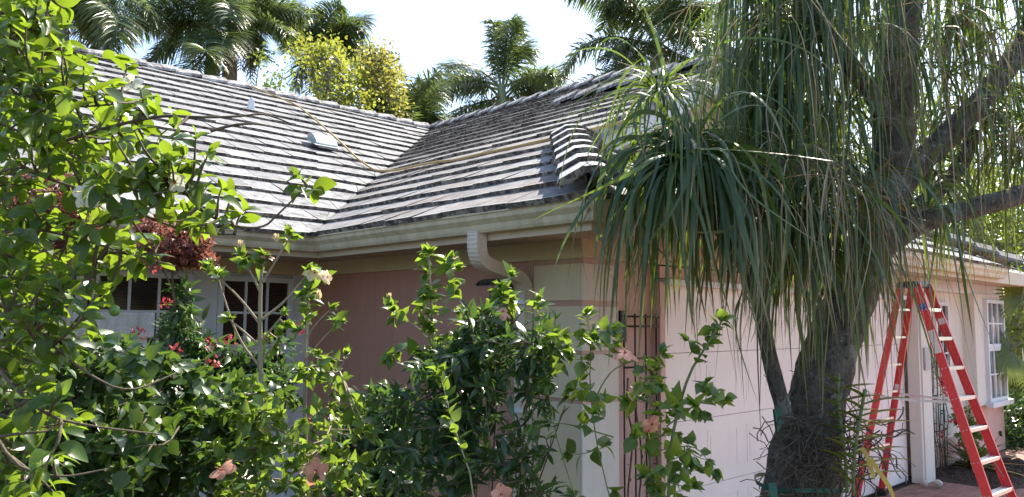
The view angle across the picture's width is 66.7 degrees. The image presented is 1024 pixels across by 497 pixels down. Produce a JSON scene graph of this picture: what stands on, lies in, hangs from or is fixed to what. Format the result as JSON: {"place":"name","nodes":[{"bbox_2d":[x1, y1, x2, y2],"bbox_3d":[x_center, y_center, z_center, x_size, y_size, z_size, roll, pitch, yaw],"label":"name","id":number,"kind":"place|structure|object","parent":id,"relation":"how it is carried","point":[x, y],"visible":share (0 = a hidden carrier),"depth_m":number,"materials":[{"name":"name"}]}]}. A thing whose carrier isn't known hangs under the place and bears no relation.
{"place":"outdoors","nodes":[
{"label":"outdoors","id":0,"kind":"place"},
{"bbox_2d":[59,312,154,347],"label":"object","id":1,"kind":"structure","parent":0,"point":[124,322],"depth_m":5.71,"materials":[{"name":"stone"}]},
{"bbox_2d":[49,0,1023,294],"label":"sky","id":2,"kind":"structure","parent":0,"point":[425,31],"materials":[{"name":"white"}]},
{"bbox_2d":[870,445,1014,496],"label":"ground","id":3,"kind":"structure","parent":0,"point":[904,485],"depth_m":8.94,"materials":[{"name":"brown brick"}]},
{"bbox_2d":[0,169,103,335],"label":"red shrub","id":4,"kind":"object","parent":3,"relation":"on","point":[58,244],"visible":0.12,"depth_m":4.07,"materials":[{"name":"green plant"}]},
{"bbox_2d":[48,0,172,56],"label":"royal palm","id":5,"kind":"object","parent":3,"relation":"on","point":[95,22],"visible":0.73,"depth_m":15.06,"materials":[{"name":"green plant"}]},
{"bbox_2d":[0,263,311,496],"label":"flowering bush","id":6,"kind":"object","parent":3,"relation":"on","point":[167,461],"visible":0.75,"depth_m":2.85,"materials":[{"name":"green plant"}]},
{"bbox_2d":[0,0,336,496],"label":"lime tree","id":7,"kind":"object","parent":3,"relation":"on","point":[35,57],"visible":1,"depth_m":1.87,"materials":[{"name":"green plant"}]},
{"bbox_2d":[131,213,220,495],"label":"red shrub","id":8,"kind":"object","parent":3,"relation":"on","point":[184,249],"visible":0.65,"depth_m":4.24,"materials":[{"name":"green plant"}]},
{"bbox_2d":[107,0,295,79],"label":"royal palm","id":9,"kind":"object","parent":3,"relation":"on","point":[221,13],"visible":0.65,"depth_m":16.68,"materials":[{"name":"green plant"}]},
{"bbox_2d":[149,272,299,493],"bbox_3d":[-1.749,1.196,4.558,0.962,2.121,0.638,0,-5,0],"label":"dark shrub","id":10,"kind":"object","parent":3,"relation":"on","point":[189,335],"visible":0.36,"depth_m":4.52,"materials":[{"name":"green plant"}]},
{"bbox_2d":[150,0,317,85],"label":"royal palm","id":11,"kind":"object","parent":3,"relation":"on","point":[273,25],"visible":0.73,"depth_m":17.78,"materials":[{"name":"green plant"}]},
{"bbox_2d":[243,42,275,85],"bbox_3d":[-4.183,-0.195,12.520,0.477,6.298,0.731,0,-5,0],"label":"sapling","id":12,"kind":"object","parent":3,"relation":"on","point":[262,58],"visible":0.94,"depth_m":12.81,"materials":[{"name":"green plant"}]},
{"bbox_2d":[199,223,336,496],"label":"hibiscus","id":13,"kind":"object","parent":3,"relation":"on","point":[254,413],"visible":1,"depth_m":2.89,"materials":[{"name":"green plant"}]},
{"bbox_2d":[253,61,299,90],"bbox_3d":[-3.902,-0.139,12.559,0.719,6.199,1.079,2,-6,-20],"label":"sapling","id":14,"kind":"object","parent":3,"relation":"on","point":[279,85],"visible":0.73,"depth_m":12.74,"materials":[{"name":"green plant"}]},
{"bbox_2d":[272,47,310,93],"bbox_3d":[-3.668,-0.203,12.564,0.626,6.331,0.761,0,-5,0],"label":"sapling","id":15,"kind":"object","parent":3,"relation":"on","point":[298,63],"visible":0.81,"depth_m":12.81,"materials":[{"name":"green plant"}]},
{"bbox_2d":[270,0,378,98],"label":"royal palm","id":16,"kind":"object","parent":3,"relation":"on","point":[344,25],"visible":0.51,"depth_m":20.32,"materials":[{"name":"green plant"}]},
{"bbox_2d":[267,280,384,496],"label":"hibiscus","id":17,"kind":"object","parent":3,"relation":"on","point":[320,472],"visible":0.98,"depth_m":3.01,"materials":[{"name":"green plant"}]},
{"bbox_2d":[275,28,397,116],"bbox_3d":[-3.333,-0.646,14.673,2.333,7.602,2.925,0,-5,0],"label":"broadleaf tree","id":18,"kind":"object","parent":3,"relation":"on","point":[325,53],"visible":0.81,"depth_m":14.36,"materials":[{"name":"yellow plant"}]},
{"bbox_2d":[322,378,436,496],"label":"dense bush","id":19,"kind":"object","parent":3,"relation":"on","point":[377,393],"visible":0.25,"depth_m":3.81,"materials":[{"name":"green plant"}]},
{"bbox_2d":[346,31,414,119],"bbox_3d":[-2.702,-0.652,15.594,1.583,7.792,2.430,0,-5,0],"label":"broadleaf tree","id":20,"kind":"object","parent":3,"relation":"on","point":[381,59],"visible":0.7,"depth_m":15.23,"materials":[{"name":"yellow plant"}]},
{"bbox_2d":[353,38,454,124],"bbox_3d":[-2.368,-0.583,16.085,2.348,7.800,2.924,0,-5,0],"label":"royal palm","id":21,"kind":"object","parent":3,"relation":"on","point":[420,93],"visible":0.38,"depth_m":16.27,"materials":[{"name":"green plant"}]},
{"bbox_2d":[379,242,521,496],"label":"hibiscus","id":22,"kind":"object","parent":3,"relation":"on","point":[450,263],"visible":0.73,"depth_m":3.13,"materials":[{"name":"green plant"}]},
{"bbox_2d":[363,297,572,496],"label":"dense bush","id":23,"kind":"object","parent":3,"relation":"on","point":[464,372],"visible":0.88,"depth_m":2.85,"materials":[{"name":"green plant"}]},
{"bbox_2d":[423,11,578,118],"bbox_3d":[-0.482,-1.220,19.566,4.672,9.730,3.919,0,-5,0],"label":"royal palm","id":24,"kind":"object","parent":3,"relation":"on","point":[533,80],"visible":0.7,"depth_m":19.34,"materials":[{"name":"green plant"}]},
{"bbox_2d":[0,42,1023,496],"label":"house","id":25,"kind":"structure","parent":3,"relation":"on","point":[366,234],"depth_m":7.01,"materials":[{"name":"pink paint"}]},
{"bbox_2d":[0,393,25,446],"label":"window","id":26,"kind":"structure","parent":25,"relation":"in","point":[6,412],"depth_m":6.04,"materials":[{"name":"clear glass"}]},
{"bbox_2d":[0,268,83,351],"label":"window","id":27,"kind":"structure","parent":25,"relation":"in","point":[64,297],"depth_m":6.33,"materials":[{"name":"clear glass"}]},
{"bbox_2d":[92,271,194,347],"bbox_3d":[-3.209,0.548,6.777,0.840,0.690,0.055,5,-7,-43],"label":"window","id":28,"kind":"structure","parent":25,"relation":"in","point":[140,296],"depth_m":6.80,"materials":[{"name":"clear glass"}]},
{"bbox_2d":[216,275,293,349],"bbox_3d":[-2.463,0.618,7.483,0.750,0.690,0.055,5,-7,-43],"label":"window","id":29,"kind":"structure","parent":25,"relation":"in","point":[275,290],"depth_m":7.46,"materials":[{"name":"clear glass"}]},
{"bbox_2d":[218,348,291,426],"bbox_3d":[-2.469,1.335,7.418,0.750,0.750,0.055,5,-7,-43],"label":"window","id":30,"kind":"structure","parent":25,"relation":"in","point":[286,351],"depth_m":7.61,"materials":[{"name":"white glass"}]},
{"bbox_2d":[252,87,642,171],"bbox_3d":[-1.266,-1.427,8.982,8.941,2.639,1.976,-3,-6,35],"label":"hose","id":31,"kind":"object","parent":25,"relation":"on","point":[469,156],"visible":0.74,"depth_m":8.09,"materials":[{"name":"yellow rubber"}]},
{"bbox_2d":[476,278,513,320],"bbox_3d":[-0.081,0.367,5.591,0.247,0.305,0.260,5,-7,-43],"label":"wall lamp","id":32,"kind":"object","parent":25,"relation":"attached to","point":[486,282],"visible":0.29,"depth_m":5.57,"materials":[{"name":"black metal"}]},
{"bbox_2d":[618,311,659,496],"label":"wall trellis","id":33,"kind":"object","parent":25,"relation":"attached to","point":[621,318],"depth_m":5.53,"materials":[{"name":"black metal"}]},
{"bbox_2d":[626,375,661,496],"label":"climbing rose","id":34,"kind":"object","parent":33,"relation":"attached to","point":[629,478],"visible":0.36,"depth_m":5.49,"materials":[{"name":"green plant"}]},
{"bbox_2d":[665,286,909,496],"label":"garage door","id":35,"kind":"structure","parent":25,"relation":"in","point":[733,450],"depth_m":6.65,"materials":[{"name":"paint"}]},
{"bbox_2d":[930,331,945,466],"bbox_3d":[5.324,1.896,9.778,0.590,1.710,0.024,5,-7,-43],"label":"wall trellis","id":36,"kind":"object","parent":25,"relation":"attached to","point":[940,334],"depth_m":9.82,"materials":[{"name":"black metal"}]},
{"bbox_2d":[930,340,950,470],"bbox_3d":[5.375,1.933,9.706,0.189,1.606,0.592,-5,-7,45],"label":"climbing rose","id":37,"kind":"object","parent":36,"relation":"attached to","point":[942,384],"visible":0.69,"depth_m":9.69,"materials":[{"name":"green plant"}]},
{"bbox_2d":[932,302,951,373],"bbox_3d":[5.641,1.166,10.223,0.520,0.930,0.055,5,-7,-43],"label":"window","id":38,"kind":"structure","parent":25,"relation":"in","point":[945,309],"depth_m":10.33,"materials":[{"name":"white glass"}]},
{"bbox_2d":[983,299,1005,347],"bbox_3d":[7.000,1.089,11.297,0.850,0.680,0.055,5,-7,-43],"label":"bay window","id":39,"kind":"structure","parent":25,"relation":"in","point":[994,323],"depth_m":11.23,"materials":[{"name":"glass"}]},
{"bbox_2d":[985,347,1013,407],"bbox_3d":[7.007,1.839,11.206,1.000,0.830,0.105,5,-7,-43],"label":"bay window","id":40,"kind":"structure","parent":25,"relation":"in","point":[997,390],"depth_m":11.12,"materials":[{"name":"white glass"}]},
{"bbox_2d":[491,287,738,496],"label":"hibiscus","id":41,"kind":"object","parent":3,"relation":"on","point":[675,402],"visible":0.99,"depth_m":2.73,"materials":[{"name":"green plant"}]},
{"bbox_2d":[553,0,738,87],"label":"royal palm","id":42,"kind":"object","parent":3,"relation":"on","point":[612,11],"visible":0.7,"depth_m":17.27,"materials":[{"name":"green plant"}]},
{"bbox_2d":[537,0,1023,496],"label":"ponytail palm","id":43,"kind":"object","parent":3,"relation":"on","point":[762,157],"visible":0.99,"depth_m":4.32,"materials":[{"name":"green plant"}]},
{"bbox_2d":[754,472,850,496],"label":"plastic tie","id":44,"kind":"object","parent":43,"relation":"attached to","point":[773,490],"visible":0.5,"depth_m":4.25,"materials":[{"name":"green plastic"}]},
{"bbox_2d":[740,370,915,496],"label":"orchid","id":45,"kind":"object","parent":43,"relation":"attached to","point":[869,463],"visible":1,"depth_m":4.23,"materials":[{"name":"green plant"}]},
{"bbox_2d":[773,406,782,432],"bbox_3d":[1.468,0.944,4.303,0.040,0.140,0.040,0,-5,0],"label":"plastic tie","id":46,"kind":"object","parent":45,"relation":"attached to","point":[777,412],"visible":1,"depth_m":4.29,"materials":[{"name":"green plastic"}]},
{"bbox_2d":[702,1,876,80],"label":"royal palm","id":47,"kind":"object","parent":3,"relation":"on","point":[870,48],"visible":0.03,"depth_m":21.18,"materials":[{"name":"green plant"}]},
{"bbox_2d":[803,82,989,233],"bbox_3d":[8.821,-0.619,19.085,7.904,8.549,5.061,0,-5,0],"label":"broadleaf tree","id":48,"kind":"object","parent":3,"relation":"on","point":[946,164],"visible":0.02,"depth_m":19.22,"materials":[{"name":"green plant"}]},
{"bbox_2d":[944,154,1023,390],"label":"broadleaf tree","id":49,"kind":"object","parent":3,"relation":"on","point":[1011,249],"visible":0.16,"depth_m":15.62,"materials":[{"name":"green plant"}]},
{"bbox_2d":[995,266,1023,392],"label":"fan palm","id":50,"kind":"object","parent":3,"relation":"on","point":[1011,364],"visible":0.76,"depth_m":11.34,"materials":[{"name":"green plant"}]},
{"bbox_2d":[999,392,1023,450],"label":"hedge bush","id":51,"kind":"object","parent":3,"relation":"on","point":[1014,420],"visible":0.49,"depth_m":11.72,"materials":[{"name":"green plant"}]},
{"bbox_2d":[880,425,1023,496],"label":"driveway","id":52,"kind":"structure","parent":0,"point":[945,489],"depth_m":8.67,"materials":[{"name":"brick"}]},
{"bbox_2d":[919,479,927,486],"bbox_3d":[4.658,2.650,8.800,0.083,0.080,0.080,0,-5,0],"label":"stone","id":53,"kind":"object","parent":52,"relation":"on","point":[923,482],"visible":1,"depth_m":8.77,"materials":[{"name":"white stone"}]},
{"bbox_2d":[851,281,1016,496],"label":"stepladder","id":54,"kind":"object","parent":52,"relation":"on","point":[977,463],"visible":0.79,"depth_m":7.76,"materials":[{"name":"red plastic"}]},
{"bbox_2d":[934,479,942,486],"bbox_3d":[4.815,2.651,8.798,0.096,0.080,0.114,0,-5,0],"label":"stone","id":55,"kind":"object","parent":52,"relation":"on","point":[938,483],"visible":1,"depth_m":8.77,"materials":[{"name":"white stone"}]},
{"bbox_2d":[935,457,1023,491],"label":"mulch bed","id":56,"kind":"object","parent":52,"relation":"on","point":[961,475],"visible":0.56,"depth_m":9.28,"materials":[{"name":"brown soil"}]},
{"bbox_2d":[935,388,999,456],"bbox_3d":[5.798,2.283,9.872,0.968,1.052,0.500,5,-7,-40],"label":"bedding plant","id":57,"kind":"object","parent":56,"relation":"on","point":[976,435],"visible":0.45,"depth_m":9.82,"materials":[{"name":"green plant"}]},
{"bbox_2d":[936,432,1023,475],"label":"bromeliad","id":58,"kind":"object","parent":56,"relation":"on","point":[964,455],"visible":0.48,"depth_m":9.70,"materials":[{"name":"green plant"}]},
{"bbox_2d":[1002,291,1023,406],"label":"tall bush","id":59,"kind":"object","parent":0,"point":[1012,388],"visible":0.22,"depth_m":13.64,"materials":[{"name":"green plant"}]}
]}

